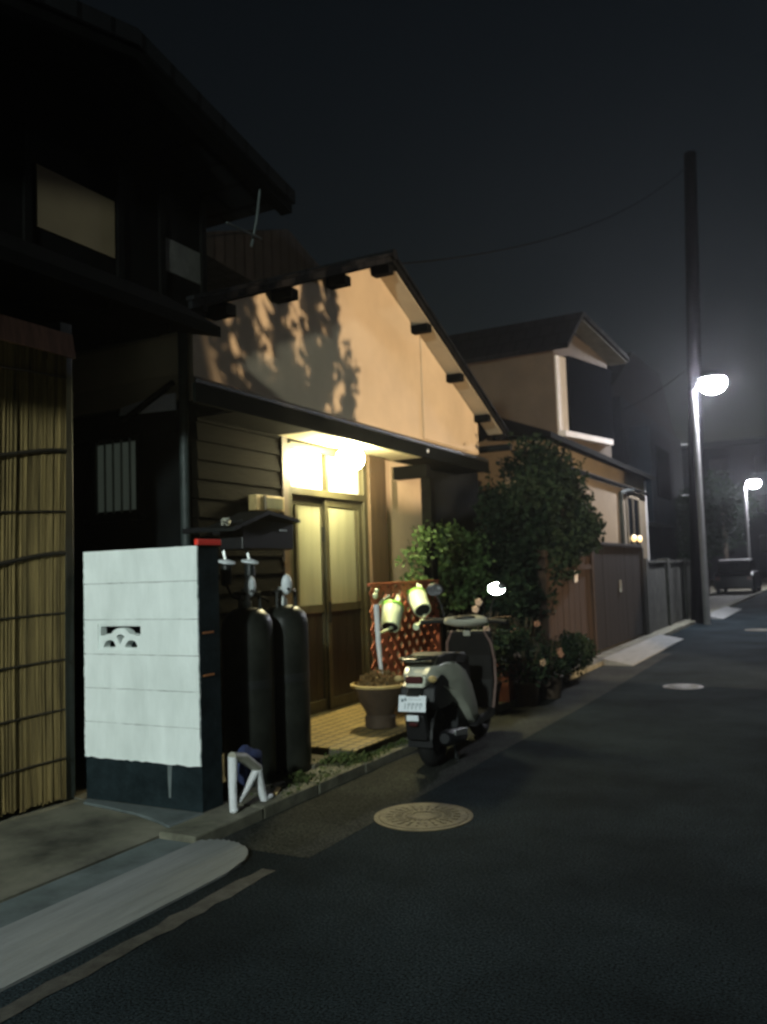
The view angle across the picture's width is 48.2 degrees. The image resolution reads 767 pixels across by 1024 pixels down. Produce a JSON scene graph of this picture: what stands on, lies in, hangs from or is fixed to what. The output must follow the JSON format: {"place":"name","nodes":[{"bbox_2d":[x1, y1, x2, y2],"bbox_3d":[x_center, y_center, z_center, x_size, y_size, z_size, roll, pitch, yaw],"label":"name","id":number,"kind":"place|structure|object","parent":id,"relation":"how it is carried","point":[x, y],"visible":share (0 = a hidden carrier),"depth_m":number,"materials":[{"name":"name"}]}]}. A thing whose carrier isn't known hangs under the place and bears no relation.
{"place":"outdoors","nodes":[
{"label":"outdoors","id":0,"kind":"place"},
{"bbox_2d":[0,797,166,902],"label":"driveway","id":1,"kind":"structure","parent":0,"point":[45,844],"depth_m":4.56,"materials":[{"name":"concrete"}]},
{"bbox_2d":[83,799,203,827],"bbox_3d":[-1.505,1.761,5.021,0.937,0.017,0.287,-4,-5,28],"label":"concrete lip","id":2,"kind":"object","parent":1,"relation":"on","point":[166,818],"visible":0.8,"depth_m":4.99,"materials":[{"name":"grey concrete"}]},
{"bbox_2d":[0,0,295,800],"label":"old house","id":3,"kind":"structure","parent":1,"relation":"on","point":[134,164],"depth_m":5.49,"materials":[{"name":"wood"}]},
{"bbox_2d":[0,314,75,816],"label":"bamboo blind","id":4,"kind":"object","parent":3,"relation":"hanging from","point":[32,568],"visible":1,"depth_m":5.24,"materials":[{"name":"beige wood"}]},
{"bbox_2d":[310,754,328,768],"bbox_3d":[-0.604,1.804,6.211,0.420,0.050,0.280,-4,-5,28],"label":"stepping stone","id":5,"kind":"object","parent":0,"point":[314,763],"visible":0.13,"depth_m":6.09,"materials":[{"name":"grey stone"}]},
{"bbox_2d":[0,591,766,1023],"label":"road","id":6,"kind":"structure","parent":0,"point":[602,859],"depth_m":3.62,"materials":[{"name":"grey asphalt"}]},
{"bbox_2d":[0,839,247,991],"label":"access ramp","id":7,"kind":"structure","parent":6,"relation":"on","point":[38,941],"depth_m":3.63,"materials":[{"name":"concrete"}]},
{"bbox_2d":[0,868,274,1022],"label":"edge line","id":8,"kind":"object","parent":6,"relation":"on","point":[88,968],"visible":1,"depth_m":3.29,"materials":[{"name":"paint"}]},
{"bbox_2d":[374,802,472,831],"bbox_3d":[0.229,1.742,4.921,0.570,0.012,0.570,-4,-5,28],"label":"manhole cover","id":9,"kind":"object","parent":6,"relation":"on","point":[421,817],"visible":1,"depth_m":4.88,"materials":[{"name":"metal"}]},
{"bbox_2d":[219,653,669,857],"bbox_3d":[1.804,1.980,8.946,0.680,0.001,10.340,-4,-5,28],"label":"road patch","id":10,"kind":"object","parent":6,"relation":"on","point":[312,826],"visible":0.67,"depth_m":5.76,"materials":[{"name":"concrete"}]},
{"bbox_2d":[394,582,511,766],"bbox_3d":[0.537,1.213,6.700,0.785,1.301,1.823,-4,-4,23],"label":"motor scooter","id":11,"kind":"object","parent":10,"relation":"on","point":[447,698],"visible":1,"depth_m":6.32,"materials":[{"name":"metal"}]},
{"bbox_2d":[508,648,550,706],"bbox_3d":[1.468,1.690,8.822,0.544,0.590,0.544,-4,-5,28],"label":"potted plant","id":12,"kind":"object","parent":10,"relation":"on","point":[527,692],"visible":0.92,"depth_m":8.72,"materials":[{"name":"green plant"}]},
{"bbox_2d":[524,641,573,698],"bbox_3d":[1.789,1.700,9.276,0.584,0.613,0.586,-4,-5,28],"label":"potted plant","id":13,"kind":"object","parent":10,"relation":"on","point":[552,688],"visible":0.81,"depth_m":9.17,"materials":[{"name":"green plant"}]},
{"bbox_2d":[602,634,683,665],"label":"gate ramp","id":14,"kind":"structure","parent":6,"relation":"on","point":[633,655],"depth_m":13.31,"materials":[{"name":"concrete"}]},
{"bbox_2d":[663,684,703,688],"bbox_3d":[3.401,1.979,9.741,0.440,0.012,0.440,-4,-5,28],"label":"manhole cover","id":15,"kind":"object","parent":6,"relation":"on","point":[681,686],"visible":1,"depth_m":9.69,"materials":[{"name":"metal"}]},
{"bbox_2d":[691,373,725,624],"bbox_3d":[7.533,-0.317,19.409,0.738,5.690,0.535,-8,-7,55],"label":"street lamp","id":16,"kind":"object","parent":6,"relation":"on","point":[712,383],"visible":1,"depth_m":19.44,"materials":[{"name":"white metal"}]},
{"bbox_2d":[710,606,741,618],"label":"gate ramp","id":17,"kind":"structure","parent":6,"relation":"on","point":[723,612],"depth_m":22.76,"materials":[{"name":"concrete"}]},
{"bbox_2d":[745,629,766,630],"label":"manhole cover","id":18,"kind":"object","parent":6,"relation":"on","point":[756,629],"visible":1,"depth_m":17.29,"materials":[{"name":"metal"}]},
{"bbox_2d":[73,578,766,813],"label":"yard ground","id":19,"kind":"structure","parent":0,"point":[722,598],"depth_m":6.50,"materials":[{"name":"grey concrete"}]},
{"bbox_2d":[83,539,222,812],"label":"block wall","id":20,"kind":"structure","parent":19,"relation":"on","point":[152,709],"depth_m":5.17,"materials":[{"name":"white paint"}]},
{"bbox_2d":[222,575,276,787],"bbox_3d":[-0.899,1.107,5.725,0.347,1.364,0.347,-4,-5,28],"label":"gas cylinder","id":21,"kind":"object","parent":19,"relation":"on","point":[248,687],"visible":0.87,"depth_m":5.59,"materials":[{"name":"grey paint"}]},
{"bbox_2d":[218,550,243,601],"bbox_3d":[-1.025,0.442,5.796,0.192,0.370,0.121,-1,-4,-13],"label":"gas regulator","id":22,"kind":"object","parent":21,"relation":"attached to","point":[226,573],"visible":0.96,"depth_m":5.76,"materials":[{"name":"metal"}]},
{"bbox_2d":[45,249,511,750],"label":"gabled house","id":23,"kind":"structure","parent":19,"relation":"on","point":[286,386],"depth_m":7.94,"materials":[{"name":"paint"}]},
{"bbox_2d":[83,435,146,524],"bbox_3d":[-2.164,-0.256,6.884,0.600,0.680,0.090,-4,-5,28],"label":"window","id":24,"kind":"structure","parent":23,"relation":"in","point":[116,463],"depth_m":6.89,"materials":[{"name":"metal"}]},
{"bbox_2d":[119,393,176,415],"bbox_3d":[-1.843,-0.828,6.690,0.580,0.130,0.015,-4,-5,28],"label":"pale sheet","id":25,"kind":"object","parent":23,"relation":"hanging from","point":[165,402],"visible":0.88,"depth_m":6.62,"materials":[{"name":"grey fabric"}]},
{"bbox_2d":[182,510,299,550],"bbox_3d":[-1.128,0.148,6.260,0.720,0.275,0.800,-4,-5,28],"label":"hooded meter box","id":26,"kind":"object","parent":23,"relation":"attached to","point":[267,530],"visible":0.99,"depth_m":6.07,"materials":[{"name":"black plastic"}]},
{"bbox_2d":[220,517,230,525],"bbox_3d":[-1.055,0.065,5.727,0.053,0.060,0.119,-4,-5,28],"label":"white rag","id":27,"kind":"object","parent":26,"relation":"on","point":[225,521],"visible":1,"depth_m":5.71,"materials":[{"name":"grey fabric"}]},
{"bbox_2d":[241,550,269,602],"bbox_3d":[-0.891,0.450,5.962,0.192,0.370,0.121,-1,-4,-13],"label":"gas regulator","id":28,"kind":"object","parent":26,"relation":"attached to","point":[249,568],"visible":0.77,"depth_m":5.93,"materials":[{"name":"metal"}]},
{"bbox_2d":[249,494,283,512],"bbox_3d":[-0.980,-0.070,7.242,0.087,0.130,0.410,-4,-5,28],"label":"electric meter","id":29,"kind":"object","parent":23,"relation":"attached to","point":[257,502],"visible":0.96,"depth_m":7.15,"materials":[{"name":"beige metal"}]},
{"bbox_2d":[267,498,282,509],"bbox_3d":[-0.922,-0.070,7.273,0.005,0.090,0.240,-4,-5,28],"label":"meter window","id":30,"kind":"structure","parent":29,"relation":"in","point":[272,503],"depth_m":7.27,"materials":[{"name":"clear glass"}]},
{"bbox_2d":[292,495,327,713],"bbox_3d":[-0.696,0.857,7.927,0.050,2.000,0.647,-4,-5,28],"label":"sliding door","id":31,"kind":"structure","parent":23,"relation":"in","point":[308,535],"depth_m":8.01,"materials":[{"name":"brown wood"}]},
{"bbox_2d":[322,499,366,709],"bbox_3d":[-0.370,0.885,8.472,0.044,2.000,0.712,-4,-5,28],"label":"sliding door","id":32,"kind":"structure","parent":23,"relation":"in","point":[342,520],"depth_m":8.43,"materials":[{"name":"brown wood"}]},
{"bbox_2d":[336,442,364,470],"bbox_3d":[-0.314,-0.520,8.108,0.260,0.265,0.300,-4,-5,28],"label":"porch lamp","id":33,"kind":"object","parent":23,"relation":"attached to","point":[349,456],"visible":1,"depth_m":8.01,"materials":[{"name":"white glass"}]},
{"bbox_2d":[265,574,311,774],"bbox_3d":[-0.695,1.123,6.046,0.347,1.364,0.347,-4,-5,28],"label":"gas cylinder","id":34,"kind":"object","parent":19,"relation":"on","point":[292,693],"visible":0.83,"depth_m":5.90,"materials":[{"name":"grey paint"}]},
{"bbox_2d":[311,704,406,756],"bbox_3d":[0.187,1.917,8.216,1.235,0.138,3.950,-4,-5,28],"label":"porch step","id":35,"kind":"object","parent":19,"relation":"on","point":[343,730],"visible":0.17,"depth_m":6.85,"materials":[{"name":"tile"}]},
{"bbox_2d":[350,667,403,729],"bbox_3d":[-0.031,1.527,7.077,0.486,0.492,0.486,-4,-5,28],"label":"planter bowl","id":36,"kind":"object","parent":35,"relation":"on","point":[378,697],"visible":0.89,"depth_m":6.95,"materials":[{"name":"ceramic"}]},
{"bbox_2d":[373,604,382,672],"bbox_3d":[-0.046,1.127,7.521,0.060,0.632,0.062,-4,-5,28],"label":"white stake","id":37,"kind":"object","parent":36,"relation":"in","point":[377,630],"visible":0.79,"depth_m":7.50,"materials":[{"name":"plastic"}]},
{"bbox_2d":[367,580,440,706],"bbox_3d":[0.236,1.268,8.400,0.032,1.175,1.500,-4,-5,28],"label":"lattice panel","id":38,"kind":"object","parent":35,"relation":"on","point":[401,633],"visible":0.53,"depth_m":8.33,"materials":[{"name":"red wood"}]},
{"bbox_2d":[373,588,378,598],"bbox_3d":[-0.069,0.743,7.799,0.039,0.097,0.088,-4,-5,28],"label":"lime peg","id":39,"kind":"object","parent":38,"relation":"attached to","point":[375,595],"visible":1,"depth_m":7.78,"materials":[{"name":"plastic"}]},
{"bbox_2d":[378,595,389,604],"bbox_3d":[0.001,0.811,7.921,0.028,0.094,0.200,-5,-5,33],"label":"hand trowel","id":40,"kind":"object","parent":38,"relation":"hanging from","point":[383,599],"visible":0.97,"depth_m":7.92,"materials":[{"name":"metal"}]},
{"bbox_2d":[381,594,403,633],"bbox_3d":[0.078,0.926,7.802,0.214,0.346,0.454,-2,-4,4],"label":"watering can","id":41,"kind":"object","parent":38,"relation":"hanging from","point":[392,610],"visible":1,"depth_m":7.81,"materials":[{"name":"plastic"}]},
{"bbox_2d":[407,583,430,629],"bbox_3d":[0.352,0.908,8.308,0.222,0.437,0.531,-1,-4,-6],"label":"watering can","id":42,"kind":"object","parent":38,"relation":"hanging from","point":[419,603],"visible":0.98,"depth_m":8.33,"materials":[{"name":"plastic"}]},
{"bbox_2d":[395,519,507,651],"bbox_3d":[0.886,1.038,10.074,0.700,1.921,2.899,-4,-5,28],"label":"leafy bush","id":43,"kind":"object","parent":35,"relation":"on","point":[450,579],"visible":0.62,"depth_m":9.84,"materials":[{"name":"green plant"}]},
{"bbox_2d":[468,431,606,660],"bbox_3d":[2.093,0.530,11.677,1.650,3.270,3.563,-4,-5,28],"label":"tree","id":44,"kind":"object","parent":19,"relation":"on","point":[541,504],"visible":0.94,"depth_m":11.02,"materials":[{"name":"green plant"}]},
{"bbox_2d":[537,550,597,673],"bbox_3d":[2.611,1.326,11.993,0.110,1.570,2.430,-4,-5,28],"label":"board fence","id":45,"kind":"object","parent":19,"relation":"on","point":[575,609],"visible":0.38,"depth_m":12.00,"materials":[{"name":"brown wood"}]},
{"bbox_2d":[593,542,647,654],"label":"dark gate","id":46,"kind":"structure","parent":19,"relation":"on","point":[620,593],"depth_m":14.63,"materials":[{"name":"metal"}]},
{"bbox_2d":[644,558,690,634],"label":"concrete wall","id":47,"kind":"structure","parent":19,"relation":"on","point":[668,592],"depth_m":18.59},
{"bbox_2d":[674,487,727,566],"bbox_3d":[11.389,1.179,31.607,2.673,4.207,2.242,2,-5,-41],"label":"roadside tree","id":48,"kind":"object","parent":19,"relation":"on","point":[682,535],"visible":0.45,"depth_m":31.19,"materials":[{"name":"green plant"}]},
{"bbox_2d":[683,483,740,594],"bbox_3d":[13.382,1.030,36.014,3.170,4.993,3.157,-4,-5,28],"label":"roadside tree","id":49,"kind":"object","parent":19,"relation":"on","point":[721,523],"visible":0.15,"depth_m":35.33,"materials":[{"name":"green plant"}]},
{"bbox_2d":[704,466,763,559],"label":"roadside tree","id":50,"kind":"object","parent":19,"relation":"on","point":[715,489],"visible":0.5,"depth_m":46.64,"materials":[{"name":"green plant"}]},
{"bbox_2d":[714,559,761,593],"bbox_3d":[15.515,2.811,37.505,1.570,1.505,4.004,-4,-5,28],"label":"parked car","id":51,"kind":"object","parent":19,"relation":"on","point":[737,574],"visible":0.98,"depth_m":35.97,"materials":[{"name":"paint"}]},
{"bbox_2d":[743,478,760,558],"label":"street lamp","id":52,"kind":"object","parent":19,"relation":"on","point":[753,482],"visible":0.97,"depth_m":41.52,"materials":[{"name":"white metal"}]},
{"bbox_2d":[78,0,766,443],"label":"sky","id":53,"kind":"structure","parent":0,"point":[423,130],"materials":[{"name":"black"}]},
{"bbox_2d":[681,437,766,579],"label":"building","id":54,"kind":"structure","parent":0,"point":[744,460],"depth_m":64.89,"materials":[{"name":"grey concrete"}]},
{"bbox_2d":[682,462,685,477],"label":"window","id":55,"kind":"structure","parent":54,"relation":"in","point":[683,463],"depth_m":67.01,"materials":[{"name":"grey glass"}]},
{"bbox_2d":[709,458,729,475],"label":"window","id":56,"kind":"structure","parent":54,"relation":"in","point":[724,462],"depth_m":65.77,"materials":[{"name":"grey glass"}]},
{"bbox_2d":[715,537,734,553],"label":"window","id":57,"kind":"structure","parent":54,"relation":"in","point":[729,552],"depth_m":65.18,"materials":[{"name":"grey glass"}]},
{"bbox_2d":[754,455,766,472],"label":"window","id":58,"kind":"structure","parent":54,"relation":"in","point":[760,461],"depth_m":64.42,"materials":[{"name":"grey glass"}]},
{"bbox_2d":[757,495,766,512],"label":"window","id":59,"kind":"structure","parent":54,"relation":"in","point":[763,498],"depth_m":64.24,"materials":[{"name":"grey glass"}]},
{"bbox_2d":[759,535,766,552],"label":"window","id":60,"kind":"structure","parent":54,"relation":"in","point":[762,538],"depth_m":64.09,"materials":[{"name":"grey glass"}]},
{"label":"ground","id":61,"kind":"structure","parent":0,"visible":0},
{"bbox_2d":[0,838,191,927],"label":"gutter strip","id":62,"kind":"object","parent":61,"relation":"on","point":[17,908],"visible":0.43,"depth_m":3.96,"materials":[{"name":"concrete"}]},
{"bbox_2d":[206,229,318,291],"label":"house","id":63,"kind":"structure","parent":61,"relation":"on","point":[234,258],"depth_m":13.80,"materials":[{"name":"tile"}]},
{"bbox_2d":[159,587,766,842],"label":"kerb","id":64,"kind":"structure","parent":61,"relation":"on","point":[221,822],"depth_m":5.33,"materials":[{"name":"concrete"}]},
{"bbox_2d":[228,744,273,813],"bbox_3d":[-0.821,1.555,5.067,0.184,0.348,0.406,-4,-5,28],"label":"folded stool","id":65,"kind":"object","parent":64,"relation":"on","point":[245,767],"visible":1,"depth_m":5.01,"materials":[{"name":"white plastic"}]},
{"bbox_2d":[273,787,280,794],"bbox_3d":[-0.658,1.724,5.303,0.024,0.016,0.140,-2,-4,3],"label":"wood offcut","id":66,"kind":"object","parent":64,"relation":"on","point":[276,790],"visible":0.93,"depth_m":5.28,"materials":[{"name":"brown wood"}]},
{"bbox_2d":[249,737,407,800],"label":"kerb weeds","id":67,"kind":"object","parent":64,"relation":"on","point":[340,758],"visible":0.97,"depth_m":6.04,"materials":[{"name":"green plant"}]},
{"bbox_2d":[468,598,510,706],"bbox_3d":[0.992,1.370,8.407,0.533,1.060,0.584,-4,-5,28],"label":"potted plant","id":68,"kind":"object","parent":64,"relation":"on","point":[479,601],"visible":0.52,"depth_m":8.36,"materials":[{"name":"green plant"}]},
{"bbox_2d":[493,624,533,701],"bbox_3d":[1.329,1.555,8.975,0.365,0.750,1.001,-4,-5,28],"label":"potted plant","id":69,"kind":"object","parent":64,"relation":"on","point":[507,692],"visible":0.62,"depth_m":8.76,"materials":[{"name":"green plant"}]},
{"bbox_2d":[502,615,550,679],"bbox_3d":[1.596,1.565,9.676,0.620,0.811,0.619,-4,-5,28],"label":"potted plant","id":70,"kind":"object","parent":64,"relation":"on","point":[537,623],"visible":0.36,"depth_m":9.64,"materials":[{"name":"green plant"}]},
{"bbox_2d":[541,629,599,682],"bbox_3d":[2.358,1.764,10.806,0.550,0.618,2.132,-4,-5,28],"label":"plant","id":71,"kind":"object","parent":64,"relation":"on","point":[579,647],"visible":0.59,"depth_m":10.61,"materials":[{"name":"green plant"}]},
{"bbox_2d":[449,311,655,651],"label":"two storey house","id":72,"kind":"structure","parent":61,"relation":"on","point":[549,378],"depth_m":16.72,"materials":[{"name":"paint"}]},
{"bbox_2d":[625,493,641,544],"bbox_3d":[5.574,0.323,19.077,0.030,1.400,1.350,-4,-5,28],"label":"window","id":73,"kind":"structure","parent":72,"relation":"in","point":[633,518],"depth_m":19.04,"materials":[{"name":"grey glass"}]},
{"bbox_2d":[607,352,683,560],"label":"house","id":74,"kind":"structure","parent":61,"relation":"on","point":[646,440],"depth_m":26.87,"materials":[{"name":"paint"}]},
{"bbox_2d":[655,445,671,499],"bbox_3d":[8.564,-1.172,26.235,0.030,1.500,2.200,-4,-5,28],"label":"window","id":75,"kind":"structure","parent":74,"relation":"in","point":[662,457],"depth_m":26.09,"materials":[{"name":"grey glass"}]},
{"bbox_2d":[681,151,705,622],"bbox_3d":[7.322,-2.958,20.302,0.790,11.312,0.370,-4,-5,28],"label":"utility pole","id":76,"kind":"object","parent":61,"relation":"on","point":[694,372],"visible":0.72,"depth_m":20.21,"materials":[{"name":"concrete"}]},
{"bbox_2d":[402,167,686,263],"bbox_3d":[3.731,-5.521,15.035,0.014,6.114,12.991,-5,-5,34],"label":"overhead wire","id":77,"kind":"object","parent":76,"relation":"attached to","point":[533,242],"visible":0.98,"depth_m":12.30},
{"bbox_2d":[624,369,686,409],"bbox_3d":[7.042,-3.137,22.898,0.014,0.171,5.079,-2,-4,-4],"label":"overhead wire","id":78,"kind":"object","parent":76,"relation":"attached to","point":[659,389],"visible":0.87,"depth_m":22.03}
]}

